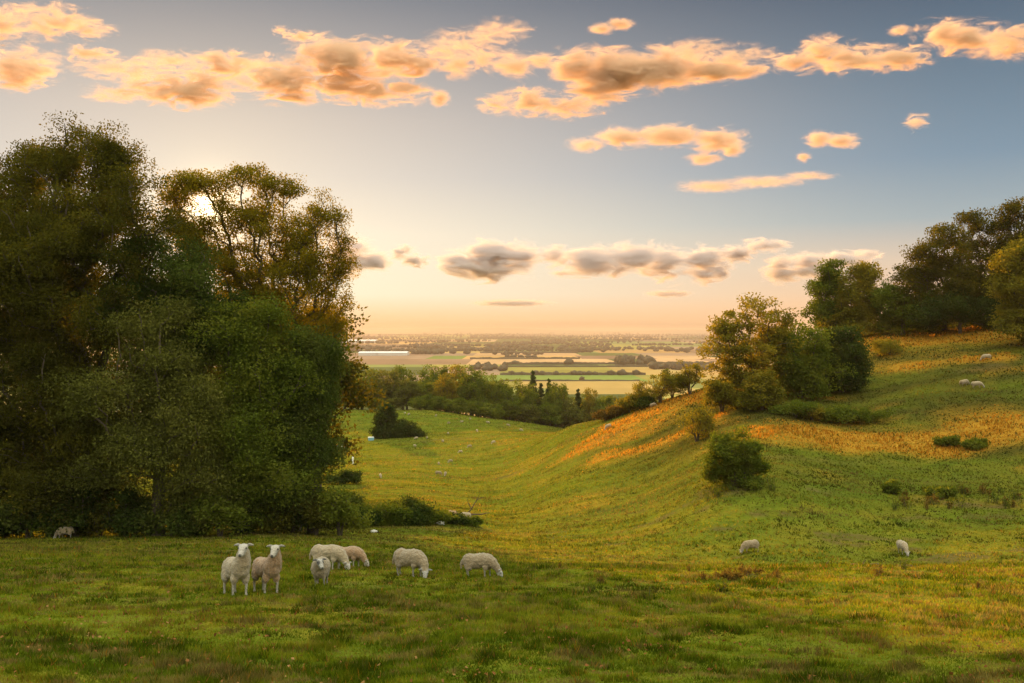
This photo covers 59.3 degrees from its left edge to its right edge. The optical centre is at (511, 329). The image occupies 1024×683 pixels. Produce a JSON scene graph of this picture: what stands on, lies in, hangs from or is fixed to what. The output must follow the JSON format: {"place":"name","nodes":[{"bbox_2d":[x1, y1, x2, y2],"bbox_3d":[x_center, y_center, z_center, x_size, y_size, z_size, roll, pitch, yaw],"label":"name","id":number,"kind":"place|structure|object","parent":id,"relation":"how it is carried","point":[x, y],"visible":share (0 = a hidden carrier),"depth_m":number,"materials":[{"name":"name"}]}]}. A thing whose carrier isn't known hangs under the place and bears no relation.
{"place":"outdoors","nodes":[
{"label":"outdoors","id":0,"kind":"place"},
{"bbox_2d":[0,334,807,417],"bbox_3d":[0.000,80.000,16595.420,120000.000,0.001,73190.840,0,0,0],"label":"distant farmland","id":1,"kind":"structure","parent":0,"point":[418,362],"depth_m":2360.70,"materials":[{"name":"beige plant"}]},
{"bbox_2d":[470,357,579,358],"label":"hedge","id":2,"kind":"object","parent":1,"relation":"on","point":[525,358],"visible":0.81,"depth_m":2479.20,"materials":[{"name":"green plant"}]},
{"bbox_2d":[500,365,619,366],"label":"hedge","id":3,"kind":"object","parent":1,"relation":"on","point":[566,366],"visible":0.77,"depth_m":1941.10,"materials":[{"name":"green plant"}]},
{"bbox_2d":[500,372,645,374],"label":"hedge","id":4,"kind":"object","parent":1,"relation":"on","point":[569,373],"visible":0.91,"depth_m":1597.95,"materials":[{"name":"green plant"}]},
{"bbox_2d":[506,362,645,364],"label":"hedge","id":5,"kind":"object","parent":1,"relation":"on","point":[558,363],"visible":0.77,"depth_m":2085.57,"materials":[{"name":"green plant"}]},
{"bbox_2d":[344,332,810,354],"bbox_3d":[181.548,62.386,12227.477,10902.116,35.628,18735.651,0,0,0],"label":"distant woods","id":6,"kind":"object","parent":1,"relation":"on","point":[442,348],"visible":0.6,"depth_m":4610.13,"materials":[{"name":"green plant"}]},
{"bbox_2d":[0,319,1023,682],"bbox_3d":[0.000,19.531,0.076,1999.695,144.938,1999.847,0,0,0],"label":"terrain","id":7,"kind":"structure","parent":0,"point":[940,349],"depth_m":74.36,"materials":[{"name":"green plant"}]},
{"bbox_2d":[0,360,28,498],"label":"elder tree","id":8,"kind":"object","parent":7,"relation":"on","point":[9,441],"visible":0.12,"depth_m":59.17,"materials":[{"name":"green plant"}]},
{"bbox_2d":[0,516,29,537],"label":"undergrowth shrub","id":9,"kind":"object","parent":7,"relation":"on","point":[7,534],"visible":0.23,"depth_m":57.17,"materials":[{"name":"green plant"}]},
{"bbox_2d":[0,159,50,387],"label":"oak tree","id":10,"kind":"object","parent":7,"relation":"on","point":[12,297],"visible":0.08,"depth_m":63.84,"materials":[{"name":"green plant"}]},
{"bbox_2d":[0,490,53,537],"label":"undergrowth shrub","id":11,"kind":"object","parent":7,"relation":"on","point":[15,522],"visible":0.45,"depth_m":56.03,"materials":[{"name":"green plant"}]},
{"bbox_2d":[21,496,80,537],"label":"undergrowth shrub","id":12,"kind":"object","parent":7,"relation":"on","point":[50,530],"visible":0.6,"depth_m":56.12,"materials":[{"name":"green plant"}]},
{"bbox_2d":[0,266,129,407],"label":"tree","id":13,"kind":"object","parent":7,"relation":"on","point":[93,364],"visible":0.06,"depth_m":82.66,"materials":[{"name":"green plant"}]},
{"bbox_2d":[0,316,150,534],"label":"elder tree","id":14,"kind":"object","parent":7,"relation":"on","point":[43,445],"visible":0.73,"depth_m":56.80,"materials":[{"name":"green plant"}]},
{"bbox_2d":[56,482,106,536],"bbox_3d":[-27.503,11.546,57.264,3.492,4.015,3.493,0,0,0],"label":"undergrowth shrub","id":15,"kind":"object","parent":7,"relation":"on","point":[75,521],"visible":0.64,"depth_m":56.64,"materials":[{"name":"green plant"}]},
{"bbox_2d":[59,505,122,536],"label":"undergrowth shrub","id":16,"kind":"object","parent":7,"relation":"on","point":[91,530],"visible":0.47,"depth_m":56.98,"materials":[{"name":"green plant"}]},
{"bbox_2d":[0,109,203,533],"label":"oak tree","id":17,"kind":"object","parent":7,"relation":"on","point":[45,250],"visible":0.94,"depth_m":58.97,"materials":[{"name":"green plant"}]},
{"bbox_2d":[95,485,154,537],"bbox_3d":[-24.506,11.664,57.150,3.870,3.672,2.981,0,0,0],"label":"undergrowth shrub","id":18,"kind":"object","parent":7,"relation":"on","point":[125,498],"visible":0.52,"depth_m":56.71,"materials":[{"name":"green plant"}]},
{"bbox_2d":[99,488,180,537],"bbox_3d":[-23.566,11.914,57.268,5.244,3.285,4.077,0,0,0],"label":"undergrowth shrub","id":19,"kind":"object","parent":7,"relation":"on","point":[127,527],"visible":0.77,"depth_m":56.39,"materials":[{"name":"green plant"}]},
{"bbox_2d":[36,294,255,536],"bbox_3d":[-22.810,5.594,57.263,12.525,16.106,9.529,0,0,0],"label":"willow tree","id":20,"kind":"object","parent":7,"relation":"on","point":[172,385],"visible":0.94,"depth_m":56.00,"materials":[{"name":"green plant"}]},
{"bbox_2d":[59,226,273,472],"bbox_3d":[-23.011,3.461,61.058,14.215,21.486,7.822,0,0,0],"label":"hawthorn tree","id":21,"kind":"object","parent":7,"relation":"on","point":[182,278],"visible":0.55,"depth_m":59.70,"materials":[{"name":"green plant"}]},
{"bbox_2d":[132,495,207,536],"bbox_3d":[-21.359,11.954,57.413,4.704,3.237,4.595,0,0,0],"label":"undergrowth shrub","id":22,"kind":"object","parent":7,"relation":"on","point":[171,525],"visible":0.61,"depth_m":56.39,"materials":[{"name":"green plant"}]},
{"bbox_2d":[162,512,215,536],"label":"undergrowth shrub","id":23,"kind":"object","parent":7,"relation":"on","point":[195,533],"visible":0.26,"depth_m":57.05,"materials":[{"name":"green plant"}]},
{"bbox_2d":[185,483,263,536],"bbox_3d":[-18.138,11.580,57.013,4.865,3.778,3.851,0,0,0],"label":"undergrowth shrub","id":24,"kind":"object","parent":7,"relation":"on","point":[227,515],"visible":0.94,"depth_m":56.23,"materials":[{"name":"green plant"}]},
{"bbox_2d":[144,161,327,530],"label":"ash tree","id":25,"kind":"object","parent":7,"relation":"on","point":[258,223],"visible":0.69,"depth_m":65.34,"materials":[{"name":"green plant"}]},
{"bbox_2d":[221,543,253,595],"bbox_3d":[-5.606,4.870,18.353,0.414,1.063,1.359,6,-13,-33],"label":"sheep","id":26,"kind":"object","parent":7,"relation":"on","point":[236,569],"visible":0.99,"depth_m":18.04},
{"bbox_2d":[216,493,277,534],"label":"undergrowth shrub","id":27,"kind":"object","parent":7,"relation":"on","point":[248,530],"visible":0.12,"depth_m":58.63,"materials":[{"name":"green plant"}]},
{"bbox_2d":[163,290,332,532],"bbox_3d":[-17.418,5.689,59.788,10.592,16.770,8.265,0,0,0],"label":"hawthorn tree","id":28,"kind":"object","parent":7,"relation":"on","point":[259,466],"visible":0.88,"depth_m":58.67,"materials":[{"name":"green plant"}]},
{"bbox_2d":[251,544,284,592],"bbox_3d":[-5.098,4.966,18.746,0.401,1.016,1.282,7,-12,-37],"label":"sheep","id":29,"kind":"object","parent":7,"relation":"on","point":[267,569],"visible":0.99,"depth_m":18.46},
{"bbox_2d":[239,486,306,534],"bbox_3d":[-16.122,12.229,60.025,5.091,3.703,4.739,0,0,0],"label":"undergrowth shrub","id":30,"kind":"object","parent":7,"relation":"on","point":[273,527],"visible":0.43,"depth_m":58.79,"materials":[{"name":"green plant"}]},
{"bbox_2d":[255,489,326,532],"bbox_3d":[-15.087,12.171,60.882,5.317,3.794,3.940,0,0,0],"label":"undergrowth shrub","id":31,"kind":"object","parent":7,"relation":"on","point":[293,529],"visible":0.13,"depth_m":59.98,"materials":[{"name":"green plant"}]},
{"bbox_2d":[250,324,351,533],"bbox_3d":[-14.905,6.977,61.318,7.858,14.840,6.133,0,0,0],"label":"hawthorn tree","id":32,"kind":"object","parent":7,"relation":"on","point":[312,411],"visible":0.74,"depth_m":60.40,"materials":[{"name":"green plant"}]},
{"bbox_2d":[253,186,361,530],"bbox_3d":[-14.663,2.297,64.078,8.116,25.056,5.337,0,0,0],"label":"ash tree","id":33,"kind":"object","parent":7,"relation":"on","point":[333,277],"visible":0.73,"depth_m":63.42,"materials":[{"name":"green plant"}]},
{"bbox_2d":[280,490,341,534],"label":"undergrowth shrub","id":34,"kind":"object","parent":7,"relation":"on","point":[310,512],"visible":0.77,"depth_m":59.30,"materials":[{"name":"green plant"}]},
{"bbox_2d":[311,556,330,584],"bbox_3d":[-4.337,5.473,20.389,0.432,0.647,1.152,-2,-10,-6],"label":"sheep","id":35,"kind":"object","parent":7,"relation":"on","point":[320,566],"visible":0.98,"depth_m":20.12},
{"bbox_2d":[309,544,351,568],"bbox_3d":[-5.122,6.427,25.339,1.260,0.770,0.417,-1,-10,12],"label":"sheep","id":36,"kind":"object","parent":7,"relation":"on","point":[333,553],"visible":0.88,"depth_m":25.21},
{"bbox_2d":[309,484,375,535],"bbox_3d":[-11.373,12.242,60.043,4.491,3.751,3.263,0,0,0],"label":"undergrowth shrub","id":37,"kind":"object","parent":7,"relation":"on","point":[339,511],"visible":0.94,"depth_m":59.53,"materials":[{"name":"green plant"}]},
{"bbox_2d":[325,469,362,484],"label":"shrub","id":38,"kind":"object","parent":7,"relation":"on","point":[346,476],"visible":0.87,"depth_m":117.53,"materials":[{"name":"green plant"}]},
{"bbox_2d":[300,297,388,486],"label":"tree","id":39,"kind":"object","parent":7,"relation":"on","point":[354,389],"visible":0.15,"depth_m":95.53,"materials":[{"name":"green plant"}]},
{"bbox_2d":[322,488,370,507],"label":"shrub","id":40,"kind":"object","parent":7,"relation":"on","point":[355,498],"visible":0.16,"depth_m":84.44,"materials":[{"name":"green plant"}]},
{"bbox_2d":[339,546,368,565],"bbox_3d":[-4.766,6.744,26.649,1.136,0.686,0.364,-5,-13,13],"label":"sheep","id":41,"kind":"object","parent":7,"relation":"on","point":[354,553],"visible":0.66,"depth_m":26.51},
{"bbox_2d":[368,402,398,438],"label":"yew bush","id":42,"kind":"object","parent":7,"relation":"on","point":[385,421],"visible":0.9,"depth_m":206.15,"materials":[{"name":"green plant"}]},
{"bbox_2d":[366,370,403,400],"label":"valley tree","id":43,"kind":"object","parent":7,"relation":"on","point":[390,386],"visible":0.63,"depth_m":285.80,"materials":[{"name":"green plant"}]},
{"bbox_2d":[367,498,415,526],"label":"bramble bush","id":44,"kind":"object","parent":7,"relation":"on","point":[399,514],"visible":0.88,"depth_m":69.07,"materials":[{"name":"green plant"}]},
{"bbox_2d":[388,364,417,409],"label":"valley tree","id":45,"kind":"object","parent":7,"relation":"on","point":[399,369],"visible":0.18,"depth_m":307.96,"materials":[{"name":"green plant"}]},
{"bbox_2d":[383,493,431,507],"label":"bramble bush","id":46,"kind":"object","parent":7,"relation":"on","point":[410,500],"visible":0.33,"depth_m":72.99,"materials":[{"name":"green plant"}]},
{"bbox_2d":[388,417,427,437],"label":"thorn bush","id":47,"kind":"object","parent":7,"relation":"on","point":[404,428],"visible":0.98,"depth_m":205.84,"materials":[{"name":"green plant"}]},
{"bbox_2d":[391,379,426,409],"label":"valley tree","id":48,"kind":"object","parent":7,"relation":"on","point":[404,390],"visible":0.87,"depth_m":282.92,"materials":[{"name":"green plant"}]},
{"bbox_2d":[392,548,431,577],"bbox_3d":[-2.471,5.766,22.210,1.203,0.738,0.394,-4,-10,30],"label":"sheep","id":49,"kind":"object","parent":7,"relation":"on","point":[413,558],"visible":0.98,"depth_m":22.07},
{"bbox_2d":[398,500,436,526],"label":"bramble bush","id":50,"kind":"object","parent":7,"relation":"on","point":[419,518],"visible":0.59,"depth_m":70.17,"materials":[{"name":"green plant"}]},
{"bbox_2d":[407,394,430,409],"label":"edge shrub","id":51,"kind":"object","parent":7,"relation":"on","point":[423,402],"visible":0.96,"depth_m":276.18,"materials":[{"name":"green plant"}]},
{"bbox_2d":[412,363,442,408],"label":"valley tree","id":52,"kind":"object","parent":7,"relation":"on","point":[432,379],"visible":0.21,"depth_m":310.87,"materials":[{"name":"green plant"}]},
{"bbox_2d":[410,499,452,524],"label":"bramble bush","id":53,"kind":"object","parent":7,"relation":"on","point":[437,517],"visible":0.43,"depth_m":71.46,"materials":[{"name":"green plant"}]},
{"bbox_2d":[432,372,458,399],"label":"valley tree","id":54,"kind":"object","parent":7,"relation":"on","point":[450,389],"visible":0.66,"depth_m":283.08,"materials":[{"name":"green plant"}]},
{"bbox_2d":[439,363,470,413],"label":"valley tree","id":55,"kind":"object","parent":7,"relation":"on","point":[455,371],"visible":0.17,"depth_m":311.23,"materials":[{"name":"green plant"}]},
{"bbox_2d":[444,397,471,413],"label":"edge shrub","id":56,"kind":"object","parent":7,"relation":"on","point":[454,407],"visible":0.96,"depth_m":273.74,"materials":[{"name":"green plant"}]},
{"bbox_2d":[447,511,472,525],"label":"bramble bush","id":57,"kind":"object","parent":7,"relation":"on","point":[464,519],"visible":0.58,"depth_m":74.17,"materials":[{"name":"green plant"}]},
{"bbox_2d":[454,364,492,415],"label":"valley tree","id":58,"kind":"object","parent":7,"relation":"on","point":[470,387],"visible":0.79,"depth_m":283.91,"materials":[{"name":"green plant"}]},
{"bbox_2d":[470,402,491,416],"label":"edge shrub","id":59,"kind":"object","parent":7,"relation":"on","point":[479,409],"visible":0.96,"depth_m":274.11,"materials":[{"name":"green plant"}]},
{"bbox_2d":[460,553,502,576],"bbox_3d":[-0.754,5.787,22.030,1.088,0.651,0.348,-4,-11,14],"label":"sheep","id":60,"kind":"object","parent":7,"relation":"on","point":[484,561],"visible":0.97,"depth_m":21.93},
{"bbox_2d":[481,402,504,418],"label":"edge shrub","id":61,"kind":"object","parent":7,"relation":"on","point":[497,412],"visible":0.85,"depth_m":275.87,"materials":[{"name":"green plant"}]},
{"bbox_2d":[481,381,505,417],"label":"valley tree","id":62,"kind":"object","parent":7,"relation":"on","point":[493,392],"visible":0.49,"depth_m":286.95,"materials":[{"name":"green plant"}]},
{"bbox_2d":[488,373,514,418],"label":"valley tree","id":63,"kind":"object","parent":7,"relation":"on","point":[510,389],"visible":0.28,"depth_m":292.84,"materials":[{"name":"green plant"}]},
{"bbox_2d":[500,388,521,417],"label":"valley tree","id":64,"kind":"object","parent":7,"relation":"on","point":[513,398],"visible":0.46,"depth_m":286.33,"materials":[{"name":"green plant"}]},
{"bbox_2d":[499,400,525,419],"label":"valley tree","id":65,"kind":"object","parent":7,"relation":"on","point":[512,408],"visible":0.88,"depth_m":282.55,"materials":[{"name":"green plant"}]},
{"bbox_2d":[512,378,539,421],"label":"valley tree","id":66,"kind":"object","parent":7,"relation":"on","point":[522,390],"visible":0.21,"depth_m":295.11,"materials":[{"name":"green plant"}]},
{"bbox_2d":[520,389,538,422],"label":"valley tree","id":67,"kind":"object","parent":7,"relation":"on","point":[530,395],"visible":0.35,"depth_m":289.43,"materials":[{"name":"green plant"}]},
{"bbox_2d":[517,404,544,423],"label":"bush","id":68,"kind":"object","parent":7,"relation":"on","point":[530,415],"visible":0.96,"depth_m":282.90,"materials":[{"name":"green plant"}]},
{"bbox_2d":[523,370,548,425],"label":"spruce tree","id":69,"kind":"object","parent":7,"relation":"on","point":[532,377],"visible":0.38,"depth_m":302.40,"materials":[{"name":"green plant"}]},
{"bbox_2d":[537,401,562,425],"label":"valley tree","id":70,"kind":"object","parent":7,"relation":"on","point":[550,415],"visible":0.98,"depth_m":283.82,"materials":[{"name":"green plant"}]},
{"bbox_2d":[540,386,563,425],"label":"valley tree","id":71,"kind":"object","parent":7,"relation":"on","point":[551,395],"visible":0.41,"depth_m":289.10,"materials":[{"name":"green plant"}]},
{"bbox_2d":[542,382,568,426],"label":"valley tree","id":72,"kind":"object","parent":7,"relation":"on","point":[562,392],"visible":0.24,"depth_m":295.94,"materials":[{"name":"green plant"}]},
{"bbox_2d":[558,406,585,427],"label":"bush","id":73,"kind":"object","parent":7,"relation":"on","point":[575,416],"visible":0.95,"depth_m":286.96,"materials":[{"name":"green plant"}]},
{"bbox_2d":[580,387,600,421],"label":"valley tree","id":74,"kind":"object","parent":7,"relation":"on","point":[587,407],"visible":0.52,"depth_m":298.44,"materials":[{"name":"green plant"}]},
{"bbox_2d":[593,395,614,411],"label":"valley tree","id":75,"kind":"object","parent":7,"relation":"on","point":[607,401],"visible":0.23,"depth_m":295.72,"materials":[{"name":"green plant"}]},
{"bbox_2d":[605,404,628,417],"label":"crest bush","id":76,"kind":"object","parent":7,"relation":"on","point":[617,411],"visible":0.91,"depth_m":135.39,"materials":[{"name":"green plant"}]},
{"bbox_2d":[624,383,653,405],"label":"crest bush","id":77,"kind":"object","parent":7,"relation":"on","point":[636,395],"visible":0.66,"depth_m":133.17,"materials":[{"name":"green plant"}]},
{"bbox_2d":[634,396,656,408],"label":"crest bush","id":78,"kind":"object","parent":7,"relation":"on","point":[646,401],"visible":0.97,"depth_m":130.52,"materials":[{"name":"green plant"}]},
{"bbox_2d":[632,372,679,402],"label":"crest bush","id":79,"kind":"object","parent":7,"relation":"on","point":[658,394],"visible":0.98,"depth_m":130.47,"materials":[{"name":"green plant"}]},
{"bbox_2d":[673,359,704,394],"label":"crest bush","id":80,"kind":"object","parent":7,"relation":"on","point":[684,380],"visible":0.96,"depth_m":127.72,"materials":[{"name":"green plant"}]},
{"bbox_2d":[676,406,716,441],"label":"shrub","id":81,"kind":"object","parent":7,"relation":"on","point":[702,425],"visible":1,"depth_m":96.13,"materials":[{"name":"green plant"}]},
{"bbox_2d":[700,378,746,411],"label":"hawthorn bush","id":82,"kind":"object","parent":7,"relation":"on","point":[719,393],"visible":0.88,"depth_m":105.25,"materials":[{"name":"green plant"}]},
{"bbox_2d":[700,424,773,492],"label":"hawthorn bush","id":83,"kind":"object","parent":7,"relation":"on","point":[742,462],"visible":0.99,"depth_m":69.29,"materials":[{"name":"green plant"}]},
{"bbox_2d":[696,292,804,390],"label":"oak tree","id":84,"kind":"object","parent":7,"relation":"on","point":[724,331],"visible":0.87,"depth_m":107.04,"materials":[{"name":"green plant"}]},
{"bbox_2d":[732,367,786,409],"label":"hawthorn bush","id":85,"kind":"object","parent":7,"relation":"on","point":[763,393],"visible":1,"depth_m":102.20,"materials":[{"name":"green plant"}]},
{"bbox_2d":[767,398,822,417],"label":"shrub","id":86,"kind":"object","parent":7,"relation":"on","point":[796,406],"visible":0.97,"depth_m":98.13,"materials":[{"name":"green plant"}]},
{"bbox_2d":[755,319,857,403],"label":"holly tree","id":87,"kind":"object","parent":7,"relation":"on","point":[804,375],"visible":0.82,"depth_m":108.19,"materials":[{"name":"green plant"}]},
{"bbox_2d":[799,404,825,420],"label":"shrub","id":88,"kind":"object","parent":7,"relation":"on","point":[813,414],"visible":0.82,"depth_m":97.56,"materials":[{"name":"green plant"}]},
{"bbox_2d":[798,257,856,329],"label":"lime tree","id":89,"kind":"object","parent":7,"relation":"on","point":[822,305],"visible":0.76,"depth_m":141.12,"materials":[{"name":"green plant"}]},
{"bbox_2d":[817,404,863,423],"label":"shrub","id":90,"kind":"object","parent":7,"relation":"on","point":[832,413],"visible":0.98,"depth_m":97.09,"materials":[{"name":"green plant"}]},
{"bbox_2d":[818,324,875,392],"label":"holly tree","id":91,"kind":"object","parent":7,"relation":"on","point":[846,345],"visible":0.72,"depth_m":111.27,"materials":[{"name":"green plant"}]},
{"bbox_2d":[813,260,887,335],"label":"oak tree","id":92,"kind":"object","parent":7,"relation":"on","point":[861,311],"visible":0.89,"depth_m":138.73,"materials":[{"name":"green plant"}]},
{"bbox_2d":[847,404,895,423],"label":"shrub","id":93,"kind":"object","parent":7,"relation":"on","point":[867,415],"visible":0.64,"depth_m":97.66,"materials":[{"name":"green plant"}]},
{"bbox_2d":[880,479,901,493],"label":"shrub","id":94,"kind":"object","parent":7,"relation":"on","point":[892,486],"visible":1,"depth_m":71.23,"materials":[{"name":"green plant"}]},
{"bbox_2d":[871,338,912,355],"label":"shrub","id":95,"kind":"object","parent":7,"relation":"on","point":[884,346],"visible":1,"depth_m":125.30,"materials":[{"name":"green plant"}]},
{"bbox_2d":[864,273,944,335],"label":"hawthorn tree","id":96,"kind":"object","parent":7,"relation":"on","point":[893,310],"visible":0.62,"depth_m":135.74,"materials":[{"name":"green plant"}]},
{"bbox_2d":[886,221,994,330],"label":"oak tree","id":97,"kind":"object","parent":7,"relation":"on","point":[955,270],"visible":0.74,"depth_m":134.49,"materials":[{"name":"green plant"}]},
{"bbox_2d":[922,485,958,499],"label":"shrub","id":98,"kind":"object","parent":7,"relation":"on","point":[950,491],"visible":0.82,"depth_m":70.46,"materials":[{"name":"green plant"}]},
{"bbox_2d":[931,435,961,446],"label":"shrub","id":99,"kind":"object","parent":7,"relation":"on","point":[952,440],"visible":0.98,"depth_m":87.19,"materials":[{"name":"green plant"}]},
{"bbox_2d":[904,287,1006,333],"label":"hawthorn tree","id":100,"kind":"object","parent":7,"relation":"on","point":[982,307],"visible":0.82,"depth_m":130.88,"materials":[{"name":"green plant"}]},
{"bbox_2d":[960,437,990,449],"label":"shrub","id":101,"kind":"object","parent":7,"relation":"on","point":[975,443],"visible":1,"depth_m":85.88,"materials":[{"name":"green plant"}]},
{"bbox_2d":[949,207,1017,324],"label":"oak tree","id":102,"kind":"object","parent":7,"relation":"on","point":[980,244],"visible":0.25,"depth_m":136.75,"materials":[{"name":"green plant"}]},
{"bbox_2d":[979,196,1023,303],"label":"oak tree","id":103,"kind":"object","parent":7,"relation":"on","point":[1013,209],"visible":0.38,"depth_m":136.81,"materials":[{"name":"green plant"}]},
{"bbox_2d":[981,233,1023,346],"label":"beech tree","id":104,"kind":"object","parent":7,"relation":"on","point":[1007,284],"visible":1,"depth_m":117.84,"materials":[{"name":"green plant"}]},
{"bbox_2d":[0,550,1023,682],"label":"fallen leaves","id":105,"kind":"object","parent":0,"point":[769,649],"visible":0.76,"depth_m":12.24,"materials":[{"name":"plant"}]},
{"bbox_2d":[0,0,1023,330],"label":"sky","id":106,"kind":"structure","parent":0,"point":[577,165],"materials":[{"name":"blue"}]},
{"bbox_2d":[348,327,806,333],"bbox_3d":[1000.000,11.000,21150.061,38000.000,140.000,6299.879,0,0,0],"label":"distant hills","id":107,"kind":"structure","parent":0,"point":[472,330],"depth_m":19892.53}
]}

